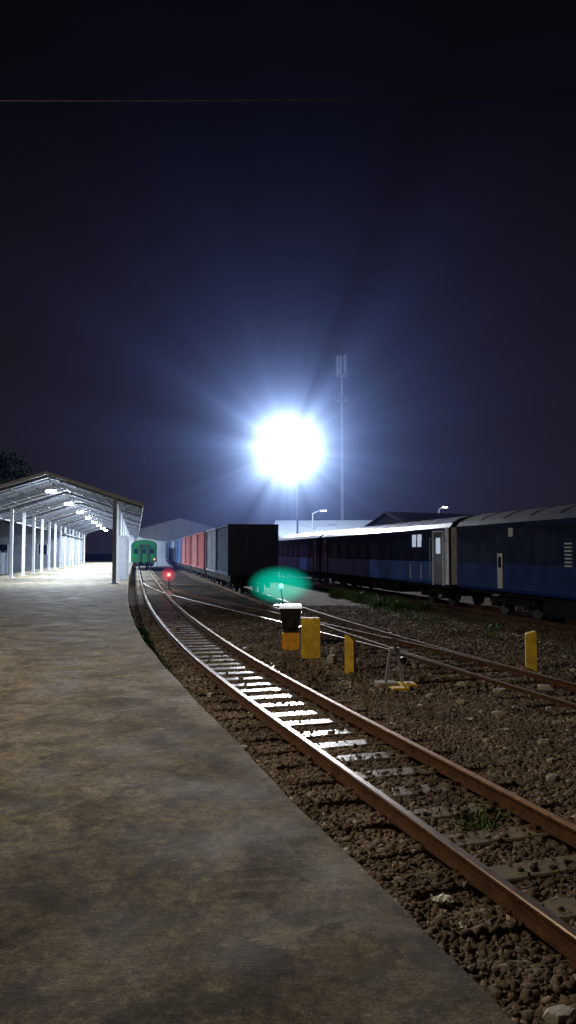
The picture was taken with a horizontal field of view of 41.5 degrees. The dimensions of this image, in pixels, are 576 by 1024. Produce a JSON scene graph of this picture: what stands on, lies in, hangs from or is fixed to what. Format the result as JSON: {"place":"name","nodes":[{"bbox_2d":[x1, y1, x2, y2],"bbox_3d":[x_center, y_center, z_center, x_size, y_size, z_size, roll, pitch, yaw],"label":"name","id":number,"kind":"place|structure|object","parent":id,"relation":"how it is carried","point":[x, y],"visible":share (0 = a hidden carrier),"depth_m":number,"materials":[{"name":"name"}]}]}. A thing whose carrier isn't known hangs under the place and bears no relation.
{"place":"outdoors","nodes":[
{"label":"outdoors","id":0,"kind":"place"},
{"bbox_2d":[167,542,168,559],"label":"shipping container","id":1,"kind":"object","parent":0,"point":[167,550],"visible":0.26,"depth_m":110.72,"materials":[{"name":"blue metal"}]},
{"bbox_2d":[169,541,170,560],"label":"shipping container","id":2,"kind":"object","parent":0,"point":[170,550],"visible":0.14,"depth_m":104.00,"materials":[{"name":"blue metal"}]},
{"bbox_2d":[171,540,173,560],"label":"shipping container","id":3,"kind":"object","parent":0,"point":[172,550],"visible":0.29,"depth_m":98.11,"materials":[{"name":"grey metal"}]},
{"bbox_2d":[0,554,575,978],"bbox_3d":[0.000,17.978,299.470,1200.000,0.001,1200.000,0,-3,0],"label":"ground","id":4,"kind":"structure","parent":0,"point":[300,593],"depth_m":37.99,"materials":[{"name":"brown gravel"}]},
{"bbox_2d":[0,551,8,574],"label":"boundary wall","id":5,"kind":"structure","parent":4,"relation":"on","point":[4,562],"depth_m":77.81,"materials":[{"name":"white paint"}]},
{"bbox_2d":[0,451,32,527],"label":"tree","id":6,"kind":"object","parent":4,"relation":"on","point":[15,473],"visible":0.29,"depth_m":67.01,"materials":[{"name":"green plant"}]},
{"bbox_2d":[0,519,84,572],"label":"station building","id":7,"kind":"structure","parent":4,"relation":"on","point":[17,543],"depth_m":80.81,"materials":[{"name":"paint"}]},
{"bbox_2d":[0,545,7,552],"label":"window","id":8,"kind":"structure","parent":7,"relation":"in","point":[3,548],"depth_m":80.20,"materials":[{"name":"blue glass"}]},
{"bbox_2d":[37,544,47,554],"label":"window","id":9,"kind":"structure","parent":7,"relation":"in","point":[45,547],"depth_m":80.98,"materials":[{"name":"blue glass"}]},
{"bbox_2d":[165,573,171,589],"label":"red signal lamp","id":10,"kind":"object","parent":4,"relation":"on","point":[169,575],"visible":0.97,"depth_m":45.29,"materials":[{"name":"black metal"}]},
{"bbox_2d":[129,518,213,565],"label":"warehouse","id":11,"kind":"structure","parent":4,"relation":"on","point":[161,535],"depth_m":118.74,"materials":[{"name":"grey metal"}]},
{"bbox_2d":[0,471,515,1023],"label":"platform","id":12,"kind":"structure","parent":4,"relation":"on","point":[171,852],"depth_m":4.03,"materials":[{"name":"grey concrete"}]},
{"bbox_2d":[278,583,301,649],"bbox_3d":[0.043,2.427,17.692,0.555,1.565,0.530,0,-3,0],"label":"dwarf signal","id":13,"kind":"object","parent":4,"relation":"on","point":[290,616],"visible":0.98,"depth_m":17.48,"materials":[{"name":"orange paint"}]},
{"bbox_2d":[278,446,304,533],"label":"floodlight mast","id":14,"kind":"object","parent":4,"relation":"on","point":[295,451],"visible":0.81,"depth_m":72.66,"materials":[{"name":"grey metal"}]},
{"bbox_2d":[301,617,319,659],"bbox_3d":[0.480,2.691,16.181,0.400,0.880,0.220,0,-3,0],"label":"marker post","id":15,"kind":"object","parent":4,"relation":"on","point":[310,637],"visible":0.82,"depth_m":16.07,"materials":[{"name":"yellow paint"}]},
{"bbox_2d":[312,509,326,529],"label":"street lamp","id":16,"kind":"object","parent":4,"relation":"on","point":[315,512],"visible":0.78,"depth_m":80.00,"materials":[{"name":"metal"}]},
{"bbox_2d":[274,520,371,573],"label":"house","id":17,"kind":"structure","parent":4,"relation":"on","point":[287,527],"depth_m":81.75,"materials":[{"name":"white metal"}]},
{"bbox_2d":[335,353,348,519],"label":"antenna mast","id":18,"kind":"object","parent":4,"relation":"on","point":[341,367],"visible":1,"depth_m":102.54,"materials":[{"name":"metal"}]},
{"bbox_2d":[142,582,549,686],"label":"railway track","id":19,"kind":"structure","parent":4,"relation":"on","point":[453,655],"depth_m":17.79,"materials":[{"name":"brown metal"}]},
{"bbox_2d":[129,604,575,1023],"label":"ballast","id":20,"kind":"structure","parent":4,"relation":"on","point":[516,757],"depth_m":8.62,"materials":[{"name":"gravel"}]},
{"bbox_2d":[241,745,247,751],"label":"concrete rubble","id":21,"kind":"object","parent":20,"relation":"on","point":[245,747],"visible":0.55,"depth_m":8.54,"materials":[{"name":"grey concrete"}]},
{"bbox_2d":[326,654,336,662],"bbox_3d":[0.888,2.979,15.444,0.232,0.156,0.259,-1,-3,13],"label":"concrete rubble","id":22,"kind":"object","parent":20,"relation":"on","point":[331,658],"visible":1,"depth_m":15.38,"materials":[{"name":"grey concrete"}]},
{"bbox_2d":[329,647,336,655],"bbox_3d":[0.956,2.987,16.165,0.162,0.216,0.211,1,-3,-24],"label":"concrete rubble","id":23,"kind":"object","parent":20,"relation":"on","point":[333,650],"visible":0.72,"depth_m":16.09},
{"bbox_2d":[345,633,355,673],"bbox_3d":[1.170,2.661,14.280,0.170,0.740,0.200,-1,-3,17],"label":"marker post","id":24,"kind":"object","parent":20,"relation":"on","point":[350,653],"visible":0.91,"depth_m":14.19,"materials":[{"name":"yellow paint"}]},
{"bbox_2d":[138,586,575,830],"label":"weeds","id":25,"kind":"object","parent":20,"relation":"on","point":[393,602],"visible":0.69,"depth_m":25.25,"materials":[{"name":"plant"}]},
{"bbox_2d":[434,726,442,730],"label":"concrete rubble","id":26,"kind":"object","parent":20,"relation":"on","point":[436,728],"visible":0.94,"depth_m":9.53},
{"bbox_2d":[431,893,453,902],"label":"plastic litter","id":27,"kind":"object","parent":20,"relation":"on","point":[442,898],"visible":1,"depth_m":4.83,"materials":[{"name":"white plastic"}]},
{"bbox_2d":[456,681,465,686],"bbox_3d":[2.909,2.884,12.757,0.120,0.065,0.185,5,-6,-59],"label":"concrete rubble","id":28,"kind":"object","parent":20,"relation":"on","point":[459,683],"visible":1,"depth_m":12.72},
{"bbox_2d":[456,700,466,704],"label":"concrete rubble","id":29,"kind":"object","parent":20,"relation":"on","point":[464,702],"visible":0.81,"depth_m":11.13,"materials":[{"name":"grey concrete"}]},
{"bbox_2d":[482,738,490,742],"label":"concrete rubble","id":30,"kind":"object","parent":20,"relation":"on","point":[487,740],"visible":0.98,"depth_m":8.95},
{"bbox_2d":[491,710,504,715],"bbox_3d":[2.903,2.764,10.457,0.122,0.065,0.198,1,-3,-25],"label":"concrete rubble","id":31,"kind":"object","parent":20,"relation":"on","point":[499,712],"visible":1,"depth_m":10.41,"materials":[{"name":"grey concrete"}]},
{"bbox_2d":[492,688,508,692],"bbox_3d":[3.399,2.854,12.166,0.315,0.064,0.174,1,-3,-26],"label":"concrete rubble","id":32,"kind":"object","parent":20,"relation":"on","point":[498,690],"visible":0.93,"depth_m":12.11,"materials":[{"name":"grey concrete"}]},
{"bbox_2d":[537,739,552,744],"bbox_3d":[2.997,2.680,8.876,0.174,0.066,0.166,0,-3,-3],"label":"concrete rubble","id":33,"kind":"object","parent":20,"relation":"on","point":[544,741],"visible":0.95,"depth_m":8.82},
{"bbox_2d":[537,684,552,690],"bbox_3d":[4.212,2.864,12.458,0.236,0.074,0.242,-1,-3,20],"label":"concrete rubble","id":34,"kind":"object","parent":20,"relation":"on","point":[544,687],"visible":1,"depth_m":12.37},
{"bbox_2d":[547,758,556,763],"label":"concrete rubble","id":35,"kind":"object","parent":20,"relation":"on","point":[553,760],"visible":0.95,"depth_m":8.05,"materials":[{"name":"grey concrete"}]},
{"bbox_2d":[545,773,560,781],"bbox_3d":[2.608,2.610,7.474,0.146,0.060,0.160,-1,-3,24],"label":"concrete rubble","id":36,"kind":"object","parent":20,"relation":"on","point":[551,777],"visible":0.95,"depth_m":7.43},
{"bbox_2d":[551,721,562,724],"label":"concrete rubble","id":37,"kind":"object","parent":20,"relation":"on","point":[558,722],"visible":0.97,"depth_m":9.85,"materials":[{"name":"grey concrete"}]},
{"bbox_2d":[541,1004,575,1023],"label":"concrete rubble","id":38,"kind":"object","parent":20,"relation":"on","point":[560,1014],"visible":1,"depth_m":3.60,"materials":[{"name":"grey concrete"}]},
{"bbox_2d":[135,566,575,999],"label":"railway track","id":39,"kind":"structure","parent":4,"relation":"on","point":[547,924],"depth_m":7.24,"materials":[{"name":"brown metal"}]},
{"bbox_2d":[131,540,157,568],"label":"passenger coach","id":40,"kind":"object","parent":39,"relation":"on","point":[143,552],"visible":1,"depth_m":89.85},
{"bbox_2d":[134,549,153,553],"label":"end window","id":41,"kind":"structure","parent":40,"relation":"in","point":[135,550],"depth_m":89.86,"materials":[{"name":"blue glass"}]},
{"bbox_2d":[141,546,146,560],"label":"end door","id":42,"kind":"structure","parent":40,"relation":"in","point":[143,548],"depth_m":89.84,"materials":[{"name":"green paint"}]},
{"bbox_2d":[168,566,575,715],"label":"railway track","id":43,"kind":"structure","parent":4,"relation":"on","point":[567,685],"depth_m":16.57,"materials":[{"name":"brown metal"}]},
{"bbox_2d":[175,562,187,571],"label":"flat wagon","id":44,"kind":"object","parent":43,"relation":"on","point":[179,565],"visible":0.27,"depth_m":86.05,"materials":[{"name":"metal"}]},
{"bbox_2d":[174,540,176,561],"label":"shipping container","id":45,"kind":"object","parent":44,"relation":"on","point":[175,550],"visible":0.16,"depth_m":90.64,"materials":[{"name":"blue metal"}]},
{"bbox_2d":[177,538,180,562],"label":"shipping container","id":46,"kind":"object","parent":44,"relation":"on","point":[178,550],"visible":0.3,"depth_m":82.56,"materials":[{"name":"blue metal"}]},
{"bbox_2d":[182,564,198,576],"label":"flat wagon","id":47,"kind":"object","parent":43,"relation":"on","point":[188,568],"visible":0.22,"depth_m":70.70,"materials":[{"name":"metal"}]},
{"bbox_2d":[181,537,184,563],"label":"shipping container","id":48,"kind":"object","parent":47,"relation":"on","point":[183,550],"visible":0.25,"depth_m":75.61,"materials":[{"name":"white metal"}]},
{"bbox_2d":[185,536,190,565],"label":"shipping container","id":49,"kind":"object","parent":47,"relation":"on","point":[187,550],"visible":0.31,"depth_m":68.54,"materials":[{"name":"red metal"}]},
{"bbox_2d":[191,566,224,582],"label":"flat wagon","id":50,"kind":"object","parent":43,"relation":"on","point":[200,572],"visible":0.34,"depth_m":55.84,"materials":[{"name":"metal"}]},
{"bbox_2d":[191,533,196,566],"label":"shipping container","id":51,"kind":"object","parent":50,"relation":"on","point":[193,550],"visible":0.25,"depth_m":61.55,"materials":[{"name":"red metal"}]},
{"bbox_2d":[197,531,205,568],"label":"shipping container","id":52,"kind":"object","parent":50,"relation":"on","point":[201,550],"visible":0.31,"depth_m":54.79,"materials":[{"name":"red metal"}]},
{"bbox_2d":[207,570,277,593],"bbox_3d":[-2.966,4.003,44.482,2.420,1.000,13.900,1,-3,-11],"label":"flat wagon","id":53,"kind":"object","parent":43,"relation":"on","point":[236,581],"visible":0.84,"depth_m":38.87,"materials":[{"name":"metal"}]},
{"bbox_2d":[206,528,215,571],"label":"shipping container","id":54,"kind":"object","parent":53,"relation":"on","point":[210,548],"visible":0.28,"depth_m":48.10,"materials":[{"name":"grey metal"}]},
{"bbox_2d":[215,524,278,574],"bbox_3d":[-2.348,2.064,41.490,2.600,2.590,6.122,1,-3,-11],"label":"shipping container","id":55,"kind":"object","parent":53,"relation":"on","point":[246,549],"visible":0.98,"depth_m":38.60,"materials":[{"name":"grey metal"}]},
{"bbox_2d":[231,526,252,572],"bbox_3d":[-2.315,1.899,38.441,1.110,2.400,0.122,1,-3,-11],"label":"door","id":56,"kind":"structure","parent":55,"relation":"in","point":[241,537],"depth_m":38.43,"materials":[{"name":"grey metal"}]},
{"bbox_2d":[253,526,274,572],"bbox_3d":[-1.207,1.911,38.662,1.110,2.400,0.122,1,-3,-11],"label":"door","id":57,"kind":"structure","parent":55,"relation":"in","point":[263,537],"depth_m":38.66,"materials":[{"name":"grey metal"}]},
{"bbox_2d":[374,637,476,690],"bbox_3d":[2.483,2.514,12.810,2.023,0.821,0.639,1,-3,-15],"label":"switch lever","id":58,"kind":"object","parent":4,"relation":"on","point":[401,685],"visible":0.94,"depth_m":12.74,"materials":[{"name":"metal"}]},
{"bbox_2d":[278,574,575,633],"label":"railway track","id":59,"kind":"structure","parent":4,"relation":"on","point":[440,603],"depth_m":30.13,"materials":[{"name":"brown metal"}]},
{"bbox_2d":[456,504,575,620],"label":"passenger coach","id":60,"kind":"object","parent":59,"relation":"on","point":[526,558],"visible":1,"depth_m":22.88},
{"bbox_2d":[525,630,536,671],"bbox_3d":[4.660,2.662,14.581,0.200,0.770,0.200,-1,-3,14],"label":"marker post","id":61,"kind":"object","parent":4,"relation":"on","point":[530,650],"visible":0.86,"depth_m":14.49,"materials":[{"name":"yellow paint"}]},
{"bbox_2d":[0,94,575,101],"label":"overhead cable","id":62,"kind":"object","parent":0,"point":[274,99],"visible":1,"depth_m":15.76,"materials":[{"name":"black metal"}]},
{"bbox_2d":[0,0,575,553],"label":"sky","id":63,"kind":"structure","parent":0,"point":[183,285],"materials":[{"name":"blue"}]},
{"bbox_2d":[278,530,341,583],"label":"passenger coach","id":64,"kind":"object","parent":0,"point":[299,555],"visible":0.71,"depth_m":53.01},
{"bbox_2d":[280,546,282,555],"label":"window","id":65,"kind":"structure","parent":64,"relation":"in","point":[281,547],"depth_m":59.92,"materials":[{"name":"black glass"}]},
{"bbox_2d":[284,546,286,555],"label":"window","id":66,"kind":"structure","parent":64,"relation":"in","point":[285,547],"depth_m":58.33,"materials":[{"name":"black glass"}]},
{"bbox_2d":[289,546,291,556],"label":"window","id":67,"kind":"structure","parent":64,"relation":"in","point":[290,547],"depth_m":56.44,"materials":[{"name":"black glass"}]},
{"bbox_2d":[294,545,297,556],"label":"window","id":68,"kind":"structure","parent":64,"relation":"in","point":[295,547],"depth_m":54.34,"materials":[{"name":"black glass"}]},
{"bbox_2d":[299,545,302,556],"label":"window","id":69,"kind":"structure","parent":64,"relation":"in","point":[300,546],"depth_m":52.85,"materials":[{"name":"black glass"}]},
{"bbox_2d":[305,545,308,556],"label":"window","id":70,"kind":"structure","parent":64,"relation":"in","point":[306,546],"depth_m":50.99,"materials":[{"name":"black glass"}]},
{"bbox_2d":[313,539,316,571],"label":"door","id":71,"kind":"structure","parent":64,"relation":"in","point":[314,540],"depth_m":48.68,"materials":[{"name":"blue paint"}]},
{"bbox_2d":[321,515,492,605],"bbox_3d":[5.436,2.341,37.749,3.240,3.535,20.280,1,-3,-11],"label":"passenger coach","id":72,"kind":"object","parent":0,"point":[418,556],"visible":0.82,"depth_m":33.36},
{"bbox_2d":[323,538,327,572],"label":"door","id":73,"kind":"structure","parent":72,"relation":"in","point":[325,541],"depth_m":45.96,"materials":[{"name":"blue paint"}]},
{"bbox_2d":[332,544,337,557],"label":"window","id":74,"kind":"structure","parent":72,"relation":"in","point":[334,546],"depth_m":43.82,"materials":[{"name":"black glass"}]},
{"bbox_2d":[341,544,346,557],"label":"window","id":75,"kind":"structure","parent":72,"relation":"in","point":[343,546],"depth_m":41.93,"materials":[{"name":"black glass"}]},
{"bbox_2d":[350,543,355,558],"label":"window","id":76,"kind":"structure","parent":72,"relation":"in","point":[352,545],"depth_m":40.12,"materials":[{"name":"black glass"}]},
{"bbox_2d":[360,543,366,558],"bbox_3d":[3.801,1.961,38.377,0.016,0.800,1.200,1,-3,-11],"label":"window","id":77,"kind":"structure","parent":72,"relation":"in","point":[363,546],"depth_m":38.35,"materials":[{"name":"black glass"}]},
{"bbox_2d":[371,542,378,558],"bbox_3d":[4.160,1.866,36.556,0.016,0.800,1.200,1,-3,-11],"label":"window","id":78,"kind":"structure","parent":72,"relation":"in","point":[374,546],"depth_m":36.44,"materials":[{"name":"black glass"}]},
{"bbox_2d":[383,542,391,559],"bbox_3d":[4.525,1.770,34.737,0.016,0.800,1.200,1,-3,-11],"label":"window","id":79,"kind":"structure","parent":72,"relation":"in","point":[387,546],"depth_m":34.69,"materials":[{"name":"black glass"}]},
{"bbox_2d":[396,541,405,559],"bbox_3d":[4.890,1.675,32.919,0.016,0.800,1.200,1,-3,-11],"label":"window","id":80,"kind":"structure","parent":72,"relation":"in","point":[401,545],"depth_m":32.87,"materials":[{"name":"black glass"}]},
{"bbox_2d":[412,535,415,546],"bbox_3d":[5.208,1.193,31.370,0.030,0.500,0.400,1,-3,-11],"label":"small window","id":81,"kind":"structure","parent":72,"relation":"in","point":[413,536],"depth_m":31.35,"materials":[{"name":"white glass"}]},
{"bbox_2d":[411,541,421,560],"bbox_3d":[5.277,1.581,31.114,0.017,0.800,1.200,1,-3,-11],"label":"window","id":82,"kind":"structure","parent":72,"relation":"in","point":[416,552],"depth_m":31.11,"materials":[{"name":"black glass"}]},
{"bbox_2d":[417,534,421,546],"bbox_3d":[5.325,1.163,30.783,0.030,0.500,0.400,1,-3,-11],"label":"small window","id":83,"kind":"structure","parent":72,"relation":"in","point":[419,537],"depth_m":30.74,"materials":[{"name":"white glass"}]},
{"bbox_2d":[432,530,444,585],"bbox_3d":[5.700,1.741,28.835,0.040,2.080,1.120,1,-3,-11],"label":"door","id":84,"kind":"structure","parent":72,"relation":"in","point":[437,538],"depth_m":28.82,"materials":[{"name":"metal"}]},
{"bbox_2d":[364,512,470,526],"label":"house","id":85,"kind":"structure","parent":0,"point":[384,518],"depth_m":60.53,"materials":[{"name":"tile"}]}
]}

